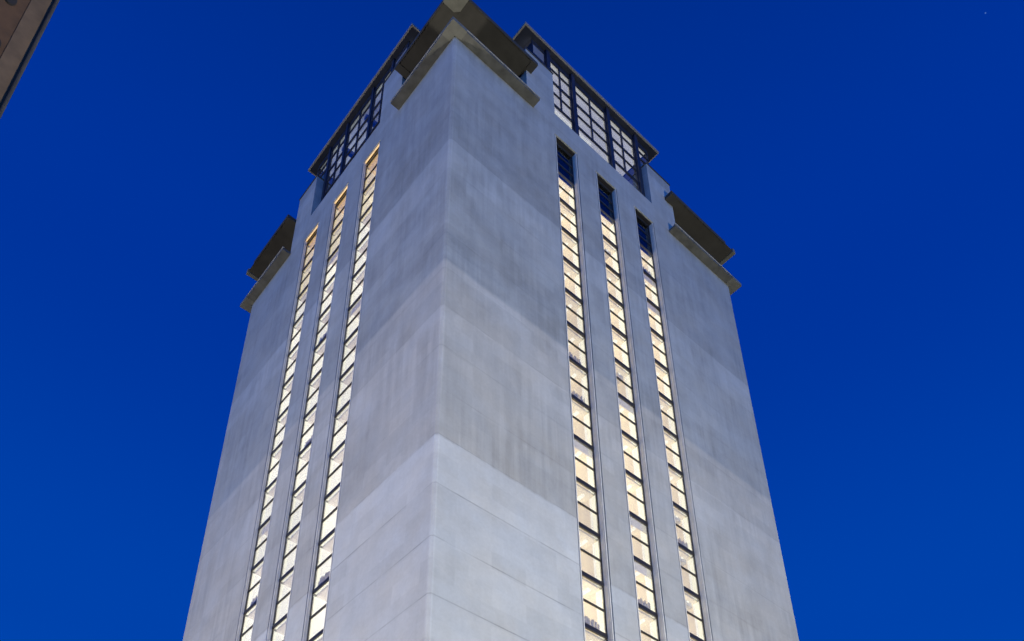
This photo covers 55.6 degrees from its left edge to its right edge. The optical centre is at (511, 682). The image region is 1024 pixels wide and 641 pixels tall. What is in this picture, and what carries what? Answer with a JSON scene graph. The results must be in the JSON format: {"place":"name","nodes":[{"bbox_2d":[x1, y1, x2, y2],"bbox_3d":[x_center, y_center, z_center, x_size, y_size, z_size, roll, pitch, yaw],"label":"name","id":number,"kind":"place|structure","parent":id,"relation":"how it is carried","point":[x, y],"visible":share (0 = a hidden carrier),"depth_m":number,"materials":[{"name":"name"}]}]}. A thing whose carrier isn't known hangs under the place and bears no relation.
{"place":"outdoors","nodes":[
{"label":"outdoors","id":0,"kind":"place"},
{"bbox_2d":[0,0,59,118],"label":"building","id":1,"kind":"structure","parent":0,"point":[23,24],"depth_m":17.01,"materials":[{"name":"brown concrete"}]},
{"bbox_2d":[0,0,1023,640],"label":"sky","id":2,"kind":"structure","parent":0,"point":[860,163],"materials":[{"name":"blue"}]},
{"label":"pavement","id":3,"kind":"structure","parent":0,"visible":0},
{"bbox_2d":[183,0,798,640],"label":"tower","id":4,"kind":"structure","parent":3,"relation":"on","point":[491,384],"depth_m":48.33,"materials":[{"name":"concrete"}]},
{"bbox_2d":[240,605,255,640],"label":"window","id":5,"kind":"structure","parent":4,"relation":"in","point":[248,619],"depth_m":46.16,"materials":[{"name":"glass"}]},
{"bbox_2d":[244,562,262,614],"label":"window","id":6,"kind":"structure","parent":4,"relation":"in","point":[255,577],"depth_m":47.33,"materials":[{"name":"glass"}]},
{"bbox_2d":[251,520,269,571],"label":"window","id":7,"kind":"structure","parent":4,"relation":"in","point":[262,535],"depth_m":48.74,"materials":[{"name":"glass"}]},
{"bbox_2d":[258,482,275,530],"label":"window","id":8,"kind":"structure","parent":4,"relation":"in","point":[265,517],"depth_m":50.15,"materials":[{"name":"glass"}]},
{"bbox_2d":[265,445,281,491],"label":"window","id":9,"kind":"structure","parent":4,"relation":"in","point":[275,458],"depth_m":51.56,"materials":[{"name":"glass"}]},
{"bbox_2d":[271,618,286,640],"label":"window","id":10,"kind":"structure","parent":4,"relation":"in","point":[278,633],"depth_m":42.76,"materials":[{"name":"glass"}]},
{"bbox_2d":[271,410,287,455],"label":"window","id":11,"kind":"structure","parent":4,"relation":"in","point":[280,425],"depth_m":52.97,"materials":[{"name":"glass"}]},
{"bbox_2d":[272,571,292,629],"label":"window","id":12,"kind":"structure","parent":4,"relation":"in","point":[281,610],"depth_m":43.75,"materials":[{"name":"glass"}]},
{"bbox_2d":[277,378,292,420],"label":"window","id":13,"kind":"structure","parent":4,"relation":"in","point":[286,391],"depth_m":54.36,"materials":[{"name":"glass"}]},
{"bbox_2d":[279,526,299,581],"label":"window","id":14,"kind":"structure","parent":4,"relation":"in","point":[291,541],"depth_m":45.16,"materials":[{"name":"glass"}]},
{"bbox_2d":[282,345,298,387],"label":"window","id":15,"kind":"structure","parent":4,"relation":"in","point":[291,361],"depth_m":55.78,"materials":[{"name":"glass"}]},
{"bbox_2d":[288,316,302,356],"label":"window","id":16,"kind":"structure","parent":4,"relation":"in","point":[294,342],"depth_m":57.19,"materials":[{"name":"glass"}]},
{"bbox_2d":[286,484,305,537],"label":"window","id":17,"kind":"structure","parent":4,"relation":"in","point":[297,500],"depth_m":46.57,"materials":[{"name":"glass"}]},
{"bbox_2d":[293,288,307,326],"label":"window","id":18,"kind":"structure","parent":4,"relation":"in","point":[300,307],"depth_m":58.60,"materials":[{"name":"glass"}]},
{"bbox_2d":[292,445,310,495],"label":"window","id":19,"kind":"structure","parent":4,"relation":"in","point":[303,460],"depth_m":47.98,"materials":[{"name":"glass"}]},
{"bbox_2d":[297,261,311,298],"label":"window","id":20,"kind":"structure","parent":4,"relation":"in","point":[305,276],"depth_m":60.01,"materials":[{"name":"glass"}]},
{"bbox_2d":[298,408,315,456],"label":"window","id":21,"kind":"structure","parent":4,"relation":"in","point":[308,424],"depth_m":49.39,"materials":[{"name":"glass"}]},
{"bbox_2d":[302,234,316,271],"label":"window","id":22,"kind":"structure","parent":4,"relation":"in","point":[310,248],"depth_m":61.42,"materials":[{"name":"glass"}]},
{"bbox_2d":[303,373,320,419],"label":"window","id":23,"kind":"structure","parent":4,"relation":"in","point":[313,389],"depth_m":50.79,"materials":[{"name":"glass"}]},
{"bbox_2d":[307,228,317,245],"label":"window","id":24,"kind":"structure","parent":4,"relation":"in","point":[313,234],"depth_m":62.26,"materials":[{"name":"glass"}]},
{"bbox_2d":[309,339,325,384],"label":"window","id":25,"kind":"structure","parent":4,"relation":"in","point":[317,362],"depth_m":52.20,"materials":[{"name":"glass"}]},
{"bbox_2d":[307,582,328,640],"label":"window","id":26,"kind":"structure","parent":4,"relation":"in","point":[319,599],"depth_m":40.18,"materials":[{"name":"glass"}]},
{"bbox_2d":[314,634,322,640],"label":"window","id":27,"kind":"structure","parent":4,"relation":"in","point":[319,638],"depth_m":39.14,"materials":[{"name":"glass"}]},
{"bbox_2d":[317,156,327,177],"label":"window","id":28,"kind":"structure","parent":4,"relation":"in","point":[322,169],"depth_m":68.43,"materials":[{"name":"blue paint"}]},
{"bbox_2d":[314,307,330,351],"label":"window","id":29,"kind":"structure","parent":4,"relation":"in","point":[322,327],"depth_m":53.61,"materials":[{"name":"glass"}]},
{"bbox_2d":[312,532,334,594],"bbox_3d":[-7.952,-5.186,41.464,0.085,2.633,1.592,25,-40,-34],"label":"window","id":30,"kind":"structure","parent":4,"relation":"in","point":[323,565],"depth_m":41.57,"materials":[{"name":"glass"}]},
{"bbox_2d":[318,277,334,319],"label":"window","id":31,"kind":"structure","parent":4,"relation":"in","point":[327,292],"depth_m":55.02,"materials":[{"name":"glass"}]},
{"bbox_2d":[318,487,339,545],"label":"window","id":32,"kind":"structure","parent":4,"relation":"in","point":[329,515],"depth_m":42.97,"materials":[{"name":"glass"}]},
{"bbox_2d":[323,249,338,289],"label":"window","id":33,"kind":"structure","parent":4,"relation":"in","point":[331,264],"depth_m":56.44,"materials":[{"name":"glass"}]},
{"bbox_2d":[324,134,344,196],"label":"window","id":34,"kind":"structure","parent":4,"relation":"in","point":[336,154],"depth_m":66.02,"materials":[{"name":"glass"}]},
{"bbox_2d":[324,444,344,500],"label":"window","id":35,"kind":"structure","parent":4,"relation":"in","point":[336,461],"depth_m":44.40,"materials":[{"name":"glass"}]},
{"bbox_2d":[327,221,342,260],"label":"window","id":36,"kind":"structure","parent":4,"relation":"in","point":[335,237],"depth_m":57.83,"materials":[{"name":"glass"}]},
{"bbox_2d":[331,196,345,233],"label":"window","id":37,"kind":"structure","parent":4,"relation":"in","point":[339,211],"depth_m":59.26,"materials":[{"name":"glass"}]},
{"bbox_2d":[329,405,348,457],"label":"window","id":38,"kind":"structure","parent":4,"relation":"in","point":[340,422],"depth_m":45.81,"materials":[{"name":"glass"}]},
{"bbox_2d":[335,189,346,207],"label":"window","id":39,"kind":"structure","parent":4,"relation":"in","point":[342,197],"depth_m":60.08,"materials":[{"name":"metal"}]},
{"bbox_2d":[334,366,353,417],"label":"window","id":40,"kind":"structure","parent":4,"relation":"in","point":[344,389],"depth_m":47.20,"materials":[{"name":"glass"}]},
{"bbox_2d":[339,331,357,379],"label":"window","id":41,"kind":"structure","parent":4,"relation":"in","point":[349,349],"depth_m":48.61,"materials":[{"name":"glass"}]},
{"bbox_2d":[344,297,361,344],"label":"window","id":42,"kind":"structure","parent":4,"relation":"in","point":[353,316],"depth_m":50.03,"materials":[{"name":"glass"}]},
{"bbox_2d":[342,98,370,172],"bbox_3d":[-10.196,-35.386,63.680,0.112,7.930,2.800,25,-40,-34],"label":"window","id":43,"kind":"structure","parent":4,"relation":"in","point":[356,138],"depth_m":64.35,"materials":[{"name":"glass"}]},
{"bbox_2d":[348,266,364,310],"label":"window","id":44,"kind":"structure","parent":4,"relation":"in","point":[357,283],"depth_m":51.44,"materials":[{"name":"glass"}]},
{"bbox_2d":[352,235,368,279],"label":"window","id":45,"kind":"structure","parent":4,"relation":"in","point":[361,253],"depth_m":52.84,"materials":[{"name":"glass"}]},
{"bbox_2d":[356,207,371,249],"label":"window","id":46,"kind":"structure","parent":4,"relation":"in","point":[364,225],"depth_m":54.26,"materials":[{"name":"glass"}]},
{"bbox_2d":[359,180,374,220],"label":"window","id":47,"kind":"structure","parent":4,"relation":"in","point":[367,198],"depth_m":55.67,"materials":[{"name":"glass"}]},
{"bbox_2d":[363,154,377,193],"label":"window","id":48,"kind":"structure","parent":4,"relation":"in","point":[370,174],"depth_m":57.06,"materials":[{"name":"glass"}]},
{"bbox_2d":[366,147,378,166],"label":"window","id":49,"kind":"structure","parent":4,"relation":"in","point":[377,150],"depth_m":57.88,"materials":[{"name":"metal"}]},
{"bbox_2d":[369,70,390,136],"bbox_3d":[-8.417,-36.474,61.965,0.112,7.930,2.000,25,-40,-34],"label":"window","id":50,"kind":"structure","parent":4,"relation":"in","point":[378,94],"depth_m":62.87,"materials":[{"name":"grey glass"}]},
{"bbox_2d":[394,45,408,67],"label":"window","id":51,"kind":"structure","parent":4,"relation":"in","point":[407,46],"depth_m":62.74,"materials":[{"name":"blue glass"}]},
{"bbox_2d":[531,42,544,64],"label":"window","id":52,"kind":"structure","parent":4,"relation":"in","point":[535,50],"depth_m":62.24,"materials":[{"name":"grey glass"}]},
{"bbox_2d":[550,61,573,130],"bbox_3d":[3.102,-36.864,61.521,1.940,7.930,0.112,25,-40,-34],"label":"window","id":53,"kind":"structure","parent":4,"relation":"in","point":[561,84],"depth_m":61.99,"materials":[{"name":"glass"}]},
{"bbox_2d":[556,142,573,185],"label":"window","id":54,"kind":"structure","parent":4,"relation":"in","point":[564,159],"depth_m":56.99,"materials":[{"name":"blue glass"}]},
{"bbox_2d":[558,174,576,212],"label":"window","id":55,"kind":"structure","parent":4,"relation":"in","point":[566,190],"depth_m":55.44,"materials":[{"name":"glass"}]},
{"bbox_2d":[560,201,578,241],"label":"window","id":56,"kind":"structure","parent":4,"relation":"in","point":[568,217],"depth_m":54.03,"materials":[{"name":"glass"}]},
{"bbox_2d":[561,229,580,271],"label":"window","id":57,"kind":"structure","parent":4,"relation":"in","point":[570,246],"depth_m":52.62,"materials":[{"name":"glass"}]},
{"bbox_2d":[563,259,582,303],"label":"window","id":58,"kind":"structure","parent":4,"relation":"in","point":[572,278],"depth_m":51.20,"materials":[{"name":"glass"}]},
{"bbox_2d":[565,291,585,336],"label":"window","id":59,"kind":"structure","parent":4,"relation":"in","point":[574,309],"depth_m":49.80,"materials":[{"name":"glass"}]},
{"bbox_2d":[567,325,587,372],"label":"window","id":60,"kind":"structure","parent":4,"relation":"in","point":[576,342],"depth_m":48.39,"materials":[{"name":"glass"}]},
{"bbox_2d":[569,360,590,410],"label":"window","id":61,"kind":"structure","parent":4,"relation":"in","point":[579,381],"depth_m":46.97,"materials":[{"name":"glass"}]},
{"bbox_2d":[571,398,593,450],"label":"window","id":62,"kind":"structure","parent":4,"relation":"in","point":[582,423],"depth_m":45.57,"materials":[{"name":"glass"}]},
{"bbox_2d":[574,438,596,492],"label":"window","id":63,"kind":"structure","parent":4,"relation":"in","point":[584,456],"depth_m":44.17,"materials":[{"name":"glass"}]},
{"bbox_2d":[576,481,599,538],"bbox_3d":[3.223,-7.680,42.673,1.592,2.633,0.100,25,-40,-34],"label":"window","id":64,"kind":"structure","parent":4,"relation":"in","point":[588,517],"depth_m":42.75,"materials":[{"name":"glass"}]},
{"bbox_2d":[579,527,603,586],"bbox_3d":[3.245,-5.421,41.263,1.592,2.633,0.100,25,-40,-34],"label":"window","id":65,"kind":"structure","parent":4,"relation":"in","point":[590,545],"depth_m":41.34,"materials":[{"name":"glass"}]},
{"bbox_2d":[575,85,610,164],"bbox_3d":[5.189,-35.910,63.082,3.010,7.930,0.112,25,-40,-34],"label":"window","id":66,"kind":"structure","parent":4,"relation":"in","point":[591,119],"depth_m":63.55,"materials":[{"name":"white glass"}]},
{"bbox_2d":[582,576,607,638],"bbox_3d":[3.267,-3.163,39.853,1.592,2.633,0.100,25,-40,-34],"label":"window","id":67,"kind":"structure","parent":4,"relation":"in","point":[593,594],"depth_m":39.93,"materials":[{"name":"glass"}]},
{"bbox_2d":[585,628,607,640],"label":"window","id":68,"kind":"structure","parent":4,"relation":"in","point":[589,635],"depth_m":39.00,"materials":[{"name":"glass"}]},
{"bbox_2d":[597,179,614,221],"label":"window","id":69,"kind":"structure","parent":4,"relation":"in","point":[605,195],"depth_m":58.92,"materials":[{"name":"blue glass"}]},
{"bbox_2d":[600,211,617,248],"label":"window","id":70,"kind":"structure","parent":4,"relation":"in","point":[608,226],"depth_m":57.37,"materials":[{"name":"glass"}]},
{"bbox_2d":[603,238,620,277],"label":"window","id":71,"kind":"structure","parent":4,"relation":"in","point":[611,253],"depth_m":55.96,"materials":[{"name":"glass"}]},
{"bbox_2d":[606,267,623,306],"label":"window","id":72,"kind":"structure","parent":4,"relation":"in","point":[614,283],"depth_m":54.56,"materials":[{"name":"glass"}]},
{"bbox_2d":[609,297,627,338],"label":"window","id":73,"kind":"structure","parent":4,"relation":"in","point":[617,313],"depth_m":53.14,"materials":[{"name":"glass"}]},
{"bbox_2d":[612,328,630,371],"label":"window","id":74,"kind":"structure","parent":4,"relation":"in","point":[620,344],"depth_m":51.73,"materials":[{"name":"glass"}]},
{"bbox_2d":[610,119,639,191],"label":"window","id":75,"kind":"structure","parent":4,"relation":"in","point":[624,153],"depth_m":65.28,"materials":[{"name":"white glass"}]},
{"bbox_2d":[615,362,634,407],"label":"window","id":76,"kind":"structure","parent":4,"relation":"in","point":[624,378],"depth_m":50.32,"materials":[{"name":"glass"}]},
{"bbox_2d":[618,397,638,444],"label":"window","id":77,"kind":"structure","parent":4,"relation":"in","point":[627,412],"depth_m":48.92,"materials":[{"name":"glass"}]},
{"bbox_2d":[622,434,642,483],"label":"window","id":78,"kind":"structure","parent":4,"relation":"in","point":[632,460],"depth_m":47.51,"materials":[{"name":"glass"}]},
{"bbox_2d":[626,474,647,525],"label":"window","id":79,"kind":"structure","parent":4,"relation":"in","point":[635,490],"depth_m":46.10,"materials":[{"name":"glass"}]},
{"bbox_2d":[630,516,652,570],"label":"window","id":80,"kind":"structure","parent":4,"relation":"in","point":[639,531],"depth_m":44.68,"materials":[{"name":"glass"}]},
{"bbox_2d":[638,144,648,163],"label":"window","id":81,"kind":"structure","parent":4,"relation":"in","point":[643,154],"depth_m":67.81,"materials":[{"name":"glass"}]},
{"bbox_2d":[636,214,652,255],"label":"window","id":82,"kind":"structure","parent":4,"relation":"in","point":[643,228],"depth_m":60.85,"materials":[{"name":"blue glass"}]},
{"bbox_2d":[634,560,657,617],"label":"window","id":83,"kind":"structure","parent":4,"relation":"in","point":[644,576],"depth_m":43.27,"materials":[{"name":"glass"}]},
{"bbox_2d":[640,246,656,282],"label":"window","id":84,"kind":"structure","parent":4,"relation":"in","point":[647,260],"depth_m":59.31,"materials":[{"name":"glass"}]},
{"bbox_2d":[638,608,659,640],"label":"window","id":85,"kind":"structure","parent":4,"relation":"in","point":[649,627],"depth_m":42.19,"materials":[{"name":"glass"}]},
{"bbox_2d":[643,272,660,310],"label":"window","id":86,"kind":"structure","parent":4,"relation":"in","point":[651,289],"depth_m":57.90,"materials":[{"name":"glass"}]},
{"bbox_2d":[647,301,664,340],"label":"window","id":87,"kind":"structure","parent":4,"relation":"in","point":[655,319],"depth_m":56.48,"materials":[{"name":"glass"}]},
{"bbox_2d":[651,331,668,371],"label":"window","id":88,"kind":"structure","parent":4,"relation":"in","point":[659,349],"depth_m":55.08,"materials":[{"name":"glass"}]},
{"bbox_2d":[655,362,673,404],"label":"window","id":89,"kind":"structure","parent":4,"relation":"in","point":[663,378],"depth_m":53.66,"materials":[{"name":"glass"}]},
{"bbox_2d":[659,395,677,439],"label":"window","id":90,"kind":"structure","parent":4,"relation":"in","point":[667,409],"depth_m":52.26,"materials":[{"name":"glass"}]},
{"bbox_2d":[664,430,683,475],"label":"window","id":91,"kind":"structure","parent":4,"relation":"in","point":[671,443],"depth_m":50.85,"materials":[{"name":"glass"}]},
{"bbox_2d":[668,467,688,514],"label":"window","id":92,"kind":"structure","parent":4,"relation":"in","point":[677,484],"depth_m":49.44,"materials":[{"name":"glass"}]},
{"bbox_2d":[673,506,694,555],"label":"window","id":93,"kind":"structure","parent":4,"relation":"in","point":[683,529],"depth_m":48.04,"materials":[{"name":"glass"}]},
{"bbox_2d":[679,547,700,599],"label":"window","id":94,"kind":"structure","parent":4,"relation":"in","point":[688,566],"depth_m":46.62,"materials":[{"name":"glass"}]},
{"bbox_2d":[684,591,705,640],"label":"window","id":95,"kind":"structure","parent":4,"relation":"in","point":[693,607],"depth_m":45.24,"materials":[{"name":"glass"}]}
]}

